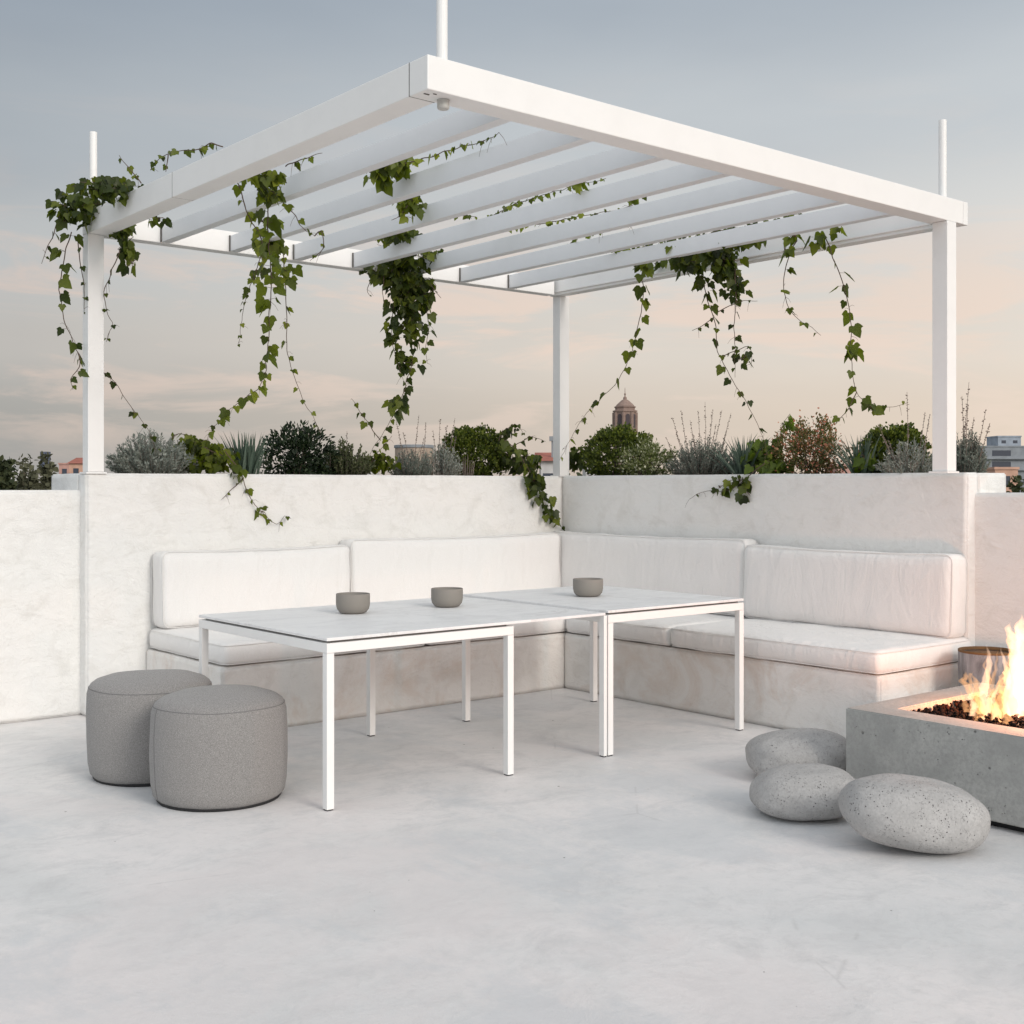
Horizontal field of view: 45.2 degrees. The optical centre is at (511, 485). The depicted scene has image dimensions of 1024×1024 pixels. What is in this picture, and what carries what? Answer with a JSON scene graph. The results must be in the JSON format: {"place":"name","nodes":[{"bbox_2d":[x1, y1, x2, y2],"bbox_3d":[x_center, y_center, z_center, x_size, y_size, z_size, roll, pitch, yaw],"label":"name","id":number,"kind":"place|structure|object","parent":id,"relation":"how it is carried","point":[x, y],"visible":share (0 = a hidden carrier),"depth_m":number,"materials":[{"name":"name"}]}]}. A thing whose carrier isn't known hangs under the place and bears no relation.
{"place":"outdoors","nodes":[
{"label":"outdoors","id":0,"kind":"place"},
{"bbox_2d":[11,469,53,482],"bbox_3d":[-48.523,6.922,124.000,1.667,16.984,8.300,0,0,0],"label":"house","id":1,"kind":"structure","parent":0,"point":[16,476],"depth_m":120.00,"materials":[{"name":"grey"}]},
{"bbox_2d":[58,463,68,473],"bbox_3d":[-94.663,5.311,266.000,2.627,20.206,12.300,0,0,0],"label":"house","id":2,"kind":"structure","parent":0,"point":[63,468],"depth_m":260.00,"materials":[{"name":"pink"}]},
{"bbox_2d":[67,458,82,472],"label":"house","id":3,"kind":"structure","parent":0,"point":[75,465],"depth_m":230.00,"materials":[{"name":"beige paint"}]},
{"bbox_2d":[73,468,78,472],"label":"window","id":4,"kind":"structure","parent":3,"relation":"in","point":[75,470],"depth_m":229.97,"materials":[{"name":"grey glass"}]},
{"bbox_2d":[394,444,433,471],"bbox_3d":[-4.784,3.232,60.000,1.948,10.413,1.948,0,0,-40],"label":"water tank","id":5,"kind":"object","parent":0,"point":[427,449],"visible":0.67,"depth_m":59.19,"materials":[{"name":"concrete"}]},
{"bbox_2d":[0,688,1023,1023],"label":"terrace floor","id":6,"kind":"structure","parent":0,"point":[438,866],"depth_m":4.26,"materials":[{"name":"grey concrete"}]},
{"bbox_2d":[0,490,80,723],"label":"parapet wall","id":7,"kind":"structure","parent":6,"relation":"on","point":[39,604],"depth_m":7.42,"materials":[{"name":"white paint"}]},
{"bbox_2d":[86,669,211,786],"bbox_3d":[-1.772,1.166,6.030,0.600,0.497,0.603,0,0,-40],"label":"pouf","id":8,"kind":"object","parent":6,"relation":"on","point":[119,705],"visible":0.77,"depth_m":5.76,"materials":[{"name":"grey fabric"}]},
{"bbox_2d":[149,684,287,811],"bbox_3d":[-1.332,1.170,5.589,0.616,0.487,0.616,0,0,-40],"label":"pouf","id":9,"kind":"object","parent":6,"relation":"on","point":[218,748],"visible":1,"depth_m":5.34,"materials":[{"name":"grey fabric"}]},
{"bbox_2d":[51,473,561,715],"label":"planter wall","id":10,"kind":"structure","parent":6,"relation":"on","point":[131,524],"depth_m":8.09,"materials":[{"name":"white paint"}]},
{"bbox_2d":[105,428,198,473],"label":"silver shrub","id":11,"kind":"object","parent":10,"relation":"on","point":[142,459],"visible":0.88,"depth_m":7.98,"materials":[{"name":"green plant"}]},
{"bbox_2d":[171,432,240,473],"bbox_3d":[-2.080,-0.207,8.285,0.520,0.301,0.371,0,0,15],"label":"ivy mound","id":12,"kind":"object","parent":10,"relation":"on","point":[209,457],"visible":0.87,"depth_m":8.25,"materials":[{"name":"green plant"}]},
{"bbox_2d":[215,432,271,473],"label":"spiky plant","id":13,"kind":"object","parent":10,"relation":"on","point":[250,462],"visible":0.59,"depth_m":8.38,"materials":[{"name":"green plant"}]},
{"bbox_2d":[221,451,290,525],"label":"ivy vine","id":14,"kind":"object","parent":10,"relation":"attached to","point":[238,470],"visible":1,"depth_m":8.12,"materials":[{"name":"green plant"}]},
{"bbox_2d":[259,420,340,474],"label":"glossy shrub","id":15,"kind":"object","parent":10,"relation":"on","point":[302,443],"visible":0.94,"depth_m":8.72,"materials":[{"name":"green plant"}]},
{"bbox_2d":[321,433,375,474],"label":"olive shrub","id":16,"kind":"object","parent":10,"relation":"on","point":[348,463],"visible":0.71,"depth_m":8.94,"materials":[{"name":"green plant"}]},
{"bbox_2d":[362,436,400,474],"bbox_3d":[-1.009,-0.224,9.188,0.289,0.300,0.270,0,0,-40],"label":"ivy mound","id":17,"kind":"object","parent":10,"relation":"on","point":[382,464],"visible":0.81,"depth_m":9.17,"materials":[{"name":"green plant"}]},
{"bbox_2d":[387,417,433,474],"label":"lavender","id":18,"kind":"object","parent":10,"relation":"on","point":[413,467],"visible":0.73,"depth_m":9.31,"materials":[{"name":"grey plant"}]},
{"bbox_2d":[420,419,463,474],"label":"lavender","id":19,"kind":"object","parent":10,"relation":"on","point":[444,466],"visible":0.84,"depth_m":9.43,"materials":[{"name":"plant"}]},
{"bbox_2d":[458,456,474,475],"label":"dry twig plant","id":20,"kind":"object","parent":10,"relation":"on","point":[465,473],"visible":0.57,"depth_m":9.58,"materials":[{"name":"brown plant"}]},
{"bbox_2d":[436,422,509,475],"bbox_3d":[-0.304,-0.246,9.866,0.668,0.523,0.511,0,0,-40],"label":"boxwood ball","id":21,"kind":"object","parent":10,"relation":"on","point":[469,440],"visible":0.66,"depth_m":9.74,"materials":[{"name":"green plant"}]},
{"bbox_2d":[79,0,967,476],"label":"pergola","id":22,"kind":"object","parent":10,"relation":"on","point":[873,210],"visible":0.94,"depth_m":6.97,"materials":[{"name":"white metal"}]},
{"bbox_2d":[41,142,222,453],"bbox_3d":[-2.210,-1.039,6.973,0.742,1.685,1.742,0,0,-26],"label":"ivy vine","id":23,"kind":"object","parent":22,"relation":"hanging from","point":[109,189],"visible":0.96,"depth_m":7.40,"materials":[{"name":"green plant"}]},
{"bbox_2d":[200,153,324,446],"bbox_3d":[-1.522,-0.968,7.260,0.812,1.447,2.247,0,0,-10],"label":"ivy vine","id":24,"kind":"object","parent":22,"relation":"attached to","point":[265,248],"visible":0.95,"depth_m":7.08,"materials":[{"name":"green plant"}]},
{"bbox_2d":[352,229,443,473],"bbox_3d":[-0.778,-0.910,8.653,0.605,1.659,1.173,0,0,-14],"label":"ivy vine","id":25,"kind":"object","parent":22,"relation":"hanging from","point":[407,289],"visible":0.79,"depth_m":8.87,"materials":[{"name":"green plant"}]},
{"bbox_2d":[363,132,506,223],"bbox_3d":[-0.517,-1.623,6.484,0.516,0.231,1.498,0,0,-20],"label":"ivy vine","id":26,"kind":"object","parent":22,"relation":"on","point":[397,171],"visible":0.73,"depth_m":6.47,"materials":[{"name":"green plant"}]},
{"bbox_2d":[454,178,605,220],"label":"ivy vine","id":27,"kind":"object","parent":22,"relation":"on","point":[577,188],"visible":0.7,"depth_m":7.16,"materials":[{"name":"green plant"}]},
{"bbox_2d":[508,197,662,253],"bbox_3d":[0.628,-1.657,8.079,1.012,0.127,1.505,0,0,-40],"label":"ivy vine","id":28,"kind":"object","parent":22,"relation":"on","point":[581,215],"visible":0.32,"depth_m":7.77,"materials":[{"name":"green plant"}]},
{"bbox_2d":[561,263,654,460],"bbox_3d":[0.765,-0.898,9.260,0.318,1.416,1.297,0,0,-24],"label":"ivy vine","id":29,"kind":"object","parent":22,"relation":"attached to","point":[647,269],"visible":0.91,"depth_m":9.08,"materials":[{"name":"green plant"}]},
{"bbox_2d":[606,213,801,461],"bbox_3d":[1.412,-0.924,8.332,1.613,1.544,0.661,0,0,44],"label":"ivy vine","id":30,"kind":"object","parent":22,"relation":"attached to","point":[722,263],"visible":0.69,"depth_m":8.34,"materials":[{"name":"green plant"}]},
{"bbox_2d":[779,234,819,336],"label":"ivy vine","id":31,"kind":"object","parent":22,"relation":"attached to","point":[789,252],"visible":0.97,"depth_m":7.94,"materials":[{"name":"green plant"}]},
{"bbox_2d":[803,226,906,423],"bbox_3d":[2.204,-1.014,7.771,0.690,1.248,0.273,0,0,-7],"label":"ivy vine","id":32,"kind":"object","parent":22,"relation":"attached to","point":[854,351],"visible":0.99,"depth_m":7.80,"materials":[{"name":"green plant"}]},
{"bbox_2d":[487,424,564,530],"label":"ivy vine","id":33,"kind":"object","parent":10,"relation":"attached to","point":[519,464],"visible":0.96,"depth_m":9.77,"materials":[{"name":"green plant"}]},
{"bbox_2d":[199,597,606,810],"bbox_3d":[-0.555,1.038,6.349,1.684,0.751,1.259,0,0,-40],"label":"dining table","id":34,"kind":"object","parent":6,"relation":"on","point":[328,631],"visible":0.92,"depth_m":5.99,"materials":[{"name":"white metal"}]},
{"bbox_2d":[336,592,369,613],"bbox_3d":[-0.824,0.610,6.372,0.176,0.102,0.176,0,0,-40],"label":"bowl","id":35,"kind":"object","parent":34,"relation":"on","point":[352,602],"visible":1,"depth_m":6.30,"materials":[{"name":"grey ceramic"}]},
{"bbox_2d":[431,587,462,607],"bbox_3d":[-0.355,0.611,6.708,0.174,0.100,0.174,0,0,-40],"label":"bowl","id":36,"kind":"object","parent":34,"relation":"on","point":[446,597],"visible":1,"depth_m":6.64,"materials":[{"name":"grey ceramic"}]},
{"bbox_2d":[146,631,957,737],"bbox_3d":[0.201,1.221,7.478,3.538,0.390,3.599,0,0,-40],"label":"masonry bench","id":37,"kind":"object","parent":6,"relation":"on","point":[783,695],"visible":0.52,"depth_m":7.54,"materials":[{"name":"white concrete"}]},
{"bbox_2d":[150,626,424,665],"bbox_3d":[-1.415,0.961,7.778,1.418,0.153,1.064,0,0,-40],"label":"seat cushion","id":38,"kind":"object","parent":37,"relation":"on","point":[226,649],"visible":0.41,"depth_m":7.19,"materials":[{"name":"white fabric"}]},
{"bbox_2d":[151,545,350,628],"bbox_3d":[-1.690,0.653,8.103,1.372,0.487,0.232,0,-2,-39],"label":"back cushion","id":39,"kind":"object","parent":38,"relation":"on","point":[189,587],"visible":0.81,"depth_m":7.93,"materials":[{"name":"white fabric"}]},
{"bbox_2d":[426,619,566,644],"bbox_3d":[-0.059,0.963,8.903,2.105,0.148,1.062,0,0,-40],"label":"seat cushion","id":40,"kind":"object","parent":37,"relation":"on","point":[536,628],"visible":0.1,"depth_m":8.39,"materials":[{"name":"white fabric"}]},
{"bbox_2d":[339,532,560,601],"bbox_3d":[-0.412,0.635,9.168,1.956,0.525,0.218,0,-1,-40],"label":"back cushion","id":41,"kind":"object","parent":40,"relation":"on","point":[389,569],"visible":0.66,"depth_m":9.02,"materials":[{"name":"white fabric"}]},
{"bbox_2d":[566,613,750,645],"bbox_3d":[1.039,0.962,8.484,0.947,0.147,0.996,0,0,-40],"label":"seat cushion","id":42,"kind":"object","parent":37,"relation":"on","point":[656,631],"visible":0.42,"depth_m":8.09,"materials":[{"name":"white fabric"}]},
{"bbox_2d":[553,531,757,615],"bbox_3d":[0.994,0.631,9.147,0.196,0.534,2.012,2,-1,-40],"label":"back cushion","id":43,"kind":"object","parent":42,"relation":"on","point":[708,566],"visible":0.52,"depth_m":8.92,"materials":[{"name":"white fabric"}]},
{"bbox_2d":[671,618,970,674],"bbox_3d":[1.851,0.960,7.502,0.954,0.160,1.549,0,0,-40],"label":"seat cushion","id":44,"kind":"object","parent":37,"relation":"on","point":[859,650],"visible":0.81,"depth_m":7.11,"materials":[{"name":"white fabric"}]},
{"bbox_2d":[743,545,967,637],"bbox_3d":[2.118,0.649,7.759,0.228,0.498,1.560,2,-1,-40],"label":"back cushion","id":45,"kind":"object","parent":44,"relation":"on","point":[921,594],"visible":1,"depth_m":7.57,"materials":[{"name":"white fabric"}]},
{"bbox_2d":[462,586,743,755],"bbox_3d":[0.519,1.032,7.238,1.087,0.761,1.259,0,0,-40],"label":"dining table","id":46,"kind":"object","parent":6,"relation":"on","point":[617,604],"visible":0.65,"depth_m":7.08,"materials":[{"name":"white metal"}]},
{"bbox_2d":[573,578,602,596],"bbox_3d":[0.447,0.600,7.233,0.178,0.102,0.178,0,0,-40],"label":"bowl","id":47,"kind":"object","parent":46,"relation":"on","point":[587,587],"visible":1,"depth_m":7.16,"materials":[{"name":"grey ceramic"}]},
{"bbox_2d":[562,472,1005,645],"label":"planter wall","id":48,"kind":"structure","parent":6,"relation":"on","point":[908,512],"depth_m":8.14,"materials":[{"name":"white paint"}]},
{"bbox_2d":[569,446,588,472],"bbox_3d":[0.521,-0.216,10.288,0.333,0.230,0.242,0,0,19],"label":"ivy mound","id":49,"kind":"object","parent":48,"relation":"on","point":[574,456],"visible":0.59,"depth_m":10.26,"materials":[{"name":"green plant"}]},
{"bbox_2d":[581,421,655,475],"bbox_3d":[0.873,-0.252,9.971,0.486,0.530,0.801,0,0,-40],"label":"boxwood ball","id":50,"kind":"object","parent":48,"relation":"on","point":[622,437],"visible":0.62,"depth_m":9.89,"materials":[{"name":"green plant"}]},
{"bbox_2d":[613,434,679,474],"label":"flowering shrub","id":51,"kind":"object","parent":48,"relation":"on","point":[645,451],"visible":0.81,"depth_m":9.47,"materials":[{"name":"green plant"}]},
{"bbox_2d":[664,406,735,474],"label":"lavender","id":52,"kind":"object","parent":48,"relation":"on","point":[690,463],"visible":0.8,"depth_m":9.13,"materials":[{"name":"grey plant"}]},
{"bbox_2d":[685,463,764,506],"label":"ivy vine","id":53,"kind":"object","parent":48,"relation":"attached to","point":[744,486],"visible":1,"depth_m":8.51,"materials":[{"name":"green plant"}]},
{"bbox_2d":[690,434,781,474],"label":"spiky plant","id":54,"kind":"object","parent":48,"relation":"on","point":[739,452],"visible":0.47,"depth_m":8.76,"materials":[{"name":"green plant"}]},
{"bbox_2d":[740,414,798,474],"bbox_3d":[1.797,-0.270,8.617,0.412,0.466,0.391,0,0,34],"label":"ivy mound","id":55,"kind":"object","parent":48,"relation":"on","point":[771,466],"visible":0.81,"depth_m":8.59,"materials":[{"name":"green plant"}]},
{"bbox_2d":[765,407,858,473],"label":"bronze shrub","id":56,"kind":"object","parent":48,"relation":"on","point":[815,465],"visible":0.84,"depth_m":8.41,"materials":[{"name":"brown plant"}]},
{"bbox_2d":[804,433,918,472],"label":"spiky plant","id":57,"kind":"object","parent":48,"relation":"on","point":[846,461],"visible":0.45,"depth_m":8.01,"materials":[{"name":"green plant"}]},
{"bbox_2d":[852,450,880,472],"bbox_3d":[2.291,-0.147,7.937,0.176,0.171,0.160,0,0,21],"label":"ivy mound","id":58,"kind":"object","parent":48,"relation":"on","point":[859,462],"visible":0.86,"depth_m":7.92,"materials":[{"name":"green plant"}]},
{"bbox_2d":[854,420,931,472],"bbox_3d":[2.509,-0.206,8.068,0.474,0.446,0.577,0,0,-40],"label":"boxwood mound","id":59,"kind":"object","parent":48,"relation":"on","point":[901,431],"visible":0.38,"depth_m":7.94,"materials":[{"name":"green plant"}]},
{"bbox_2d":[874,395,931,473],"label":"lavender","id":60,"kind":"object","parent":48,"relation":"on","point":[899,462],"visible":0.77,"depth_m":7.68,"materials":[{"name":"plant"}]},
{"bbox_2d":[956,386,990,472],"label":"lavender","id":61,"kind":"object","parent":48,"relation":"on","point":[969,458],"visible":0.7,"depth_m":7.52,"materials":[{"name":"grey plant"}]},
{"bbox_2d":[745,728,845,774],"bbox_3d":[1.396,1.299,5.932,0.521,0.238,0.403,0,0,0],"label":"stone","id":62,"kind":"object","parent":6,"relation":"on","point":[766,751],"visible":0.64,"depth_m":5.79,"materials":[{"name":"grey stone"}]},
{"bbox_2d":[749,763,854,820],"bbox_3d":[1.260,1.312,5.278,0.455,0.212,0.409,0,0,-4],"label":"stone","id":63,"kind":"object","parent":6,"relation":"on","point":[803,792],"visible":0.85,"depth_m":5.13,"materials":[{"name":"grey stone"}]},
{"bbox_2d":[838,773,990,853],"bbox_3d":[1.563,1.277,4.789,0.559,0.282,0.400,0,0,-1],"label":"stone","id":64,"kind":"object","parent":6,"relation":"on","point":[917,813],"visible":1,"depth_m":4.64,"materials":[{"name":"grey stone"}]},
{"bbox_2d":[846,683,1023,831],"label":"fire pit","id":65,"kind":"object","parent":6,"relation":"on","point":[982,763],"visible":0.78,"depth_m":5.28,"materials":[{"name":"concrete"}]},
{"bbox_2d":[912,693,1023,728],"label":"lava rock","id":66,"kind":"object","parent":65,"relation":"in","point":[1000,710],"visible":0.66,"depth_m":5.65,"materials":[{"name":"black stone"}]},
{"bbox_2d":[958,646,1017,687],"bbox_3d":[2.654,1.165,6.860,0.314,0.497,0.314,0,0,-40],"label":"metal tub","id":67,"kind":"object","parent":6,"relation":"on","point":[989,665],"visible":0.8,"depth_m":6.74,"materials":[{"name":"metal"}]},
{"bbox_2d":[975,493,1023,687],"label":"parapet wall","id":68,"kind":"structure","parent":6,"relation":"on","point":[999,569],"depth_m":7.19,"materials":[{"name":"white paint"}]},
{"bbox_2d":[0,0,1023,475],"label":"sky","id":69,"kind":"structure","parent":0,"point":[865,87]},
{"bbox_2d":[582,466,594,475],"bbox_3d":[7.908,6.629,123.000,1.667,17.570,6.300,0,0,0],"label":"house","id":70,"kind":"structure","parent":0,"point":[584,473],"depth_m":122.48,"materials":[{"name":"grey"}]},
{"bbox_2d":[612,393,637,470],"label":"bell tower","id":71,"kind":"structure","parent":0,"point":[625,410],"depth_m":317.94,"materials":[{"name":"stone"}]},
{"bbox_2d":[618,414,621,425],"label":"window","id":72,"kind":"structure","parent":71,"relation":"in","point":[619,415],"depth_m":317.65,"materials":[{"name":"grey"}]},
{"bbox_2d":[626,414,629,424],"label":"window","id":73,"kind":"structure","parent":71,"relation":"in","point":[627,415],"depth_m":317.26,"materials":[{"name":"grey glass"}]},
{"bbox_2d":[828,464,850,473],"bbox_3d":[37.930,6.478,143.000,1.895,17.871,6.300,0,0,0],"label":"house","id":74,"kind":"structure","parent":0,"point":[847,471],"depth_m":140.00,"materials":[{"name":"grey"}]},
{"bbox_3d":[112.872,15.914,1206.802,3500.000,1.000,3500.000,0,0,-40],"label":"city ground","id":75,"kind":"structure","parent":0,"visible":0},
{"bbox_2d":[0,455,17,489],"bbox_3d":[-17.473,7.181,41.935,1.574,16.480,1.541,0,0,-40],"label":"tree","id":76,"kind":"object","parent":75,"relation":"on","point":[7,482],"visible":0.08,"depth_m":41.95,"materials":[{"name":"green plant"}]},
{"bbox_2d":[7,457,18,488],"bbox_3d":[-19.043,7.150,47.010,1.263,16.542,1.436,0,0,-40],"label":"tree","id":77,"kind":"object","parent":75,"relation":"on","point":[13,463],"visible":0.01,"depth_m":47.01,"materials":[{"name":"green plant"}]},
{"bbox_2d":[15,453,28,489],"bbox_3d":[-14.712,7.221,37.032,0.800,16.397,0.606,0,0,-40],"label":"tree","id":78,"kind":"object","parent":75,"relation":"on","point":[20,483],"visible":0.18,"depth_m":36.95,"materials":[{"name":"green plant"}]},
{"bbox_2d":[20,454,44,489],"bbox_3d":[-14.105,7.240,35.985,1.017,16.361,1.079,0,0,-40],"label":"tree","id":79,"kind":"object","parent":75,"relation":"on","point":[31,482],"visible":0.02,"depth_m":36.04,"materials":[{"name":"green plant"}]},
{"bbox_2d":[40,452,50,466],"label":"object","id":80,"kind":"structure","parent":75,"relation":"on","point":[46,457],"depth_m":1300.00,"materials":[{"name":"stone"}]},
{"bbox_2d":[37,451,58,489],"bbox_3d":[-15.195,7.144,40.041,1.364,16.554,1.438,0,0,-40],"label":"tree","id":81,"kind":"object","parent":75,"relation":"on","point":[47,470],"visible":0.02,"depth_m":39.81,"materials":[{"name":"green plant"}]},
{"bbox_2d":[535,453,552,475],"bbox_3d":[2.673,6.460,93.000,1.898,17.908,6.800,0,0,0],"label":"house","id":82,"kind":"structure","parent":75,"relation":"on","point":[546,464],"depth_m":90.00,"materials":[{"name":"white paint"}]},
{"bbox_2d":[549,436,552,456],"bbox_3d":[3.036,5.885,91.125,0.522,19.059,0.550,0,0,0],"label":"chimney stack","id":83,"kind":"object","parent":75,"relation":"on","point":[551,438],"visible":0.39,"depth_m":91.00,"materials":[{"name":"concrete"}]},
{"bbox_2d":[960,446,1023,492],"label":"office block","id":84,"kind":"structure","parent":75,"relation":"on","point":[1005,456],"depth_m":330.00,"materials":[{"name":"concrete"}]},
{"bbox_2d":[992,450,1010,455],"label":"window","id":85,"kind":"structure","parent":84,"relation":"in","point":[994,452],"depth_m":329.98,"materials":[{"name":"grey glass"}]},
{"bbox_2d":[992,462,1010,466],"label":"window","id":86,"kind":"structure","parent":84,"relation":"in","point":[994,464],"depth_m":329.98,"materials":[{"name":"grey glass"}]},
{"bbox_2d":[986,436,1021,445],"bbox_3d":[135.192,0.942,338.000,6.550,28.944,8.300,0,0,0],"label":"rooftop block","id":87,"kind":"structure","parent":84,"relation":"on","point":[1003,440],"depth_m":334.00,"materials":[{"name":"grey concrete"}]},
{"bbox_2d":[982,467,1019,492],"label":"house","id":88,"kind":"structure","parent":75,"relation":"on","point":[1009,472],"depth_m":170.00,"materials":[{"name":"grey paint"}]},
{"bbox_2d":[1006,475,1023,492],"bbox_3d":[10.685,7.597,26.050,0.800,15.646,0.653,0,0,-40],"label":"tree","id":89,"kind":"object","parent":75,"relation":"on","point":[1013,488],"visible":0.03,"depth_m":25.95,"materials":[{"name":"green plant"}]}
]}

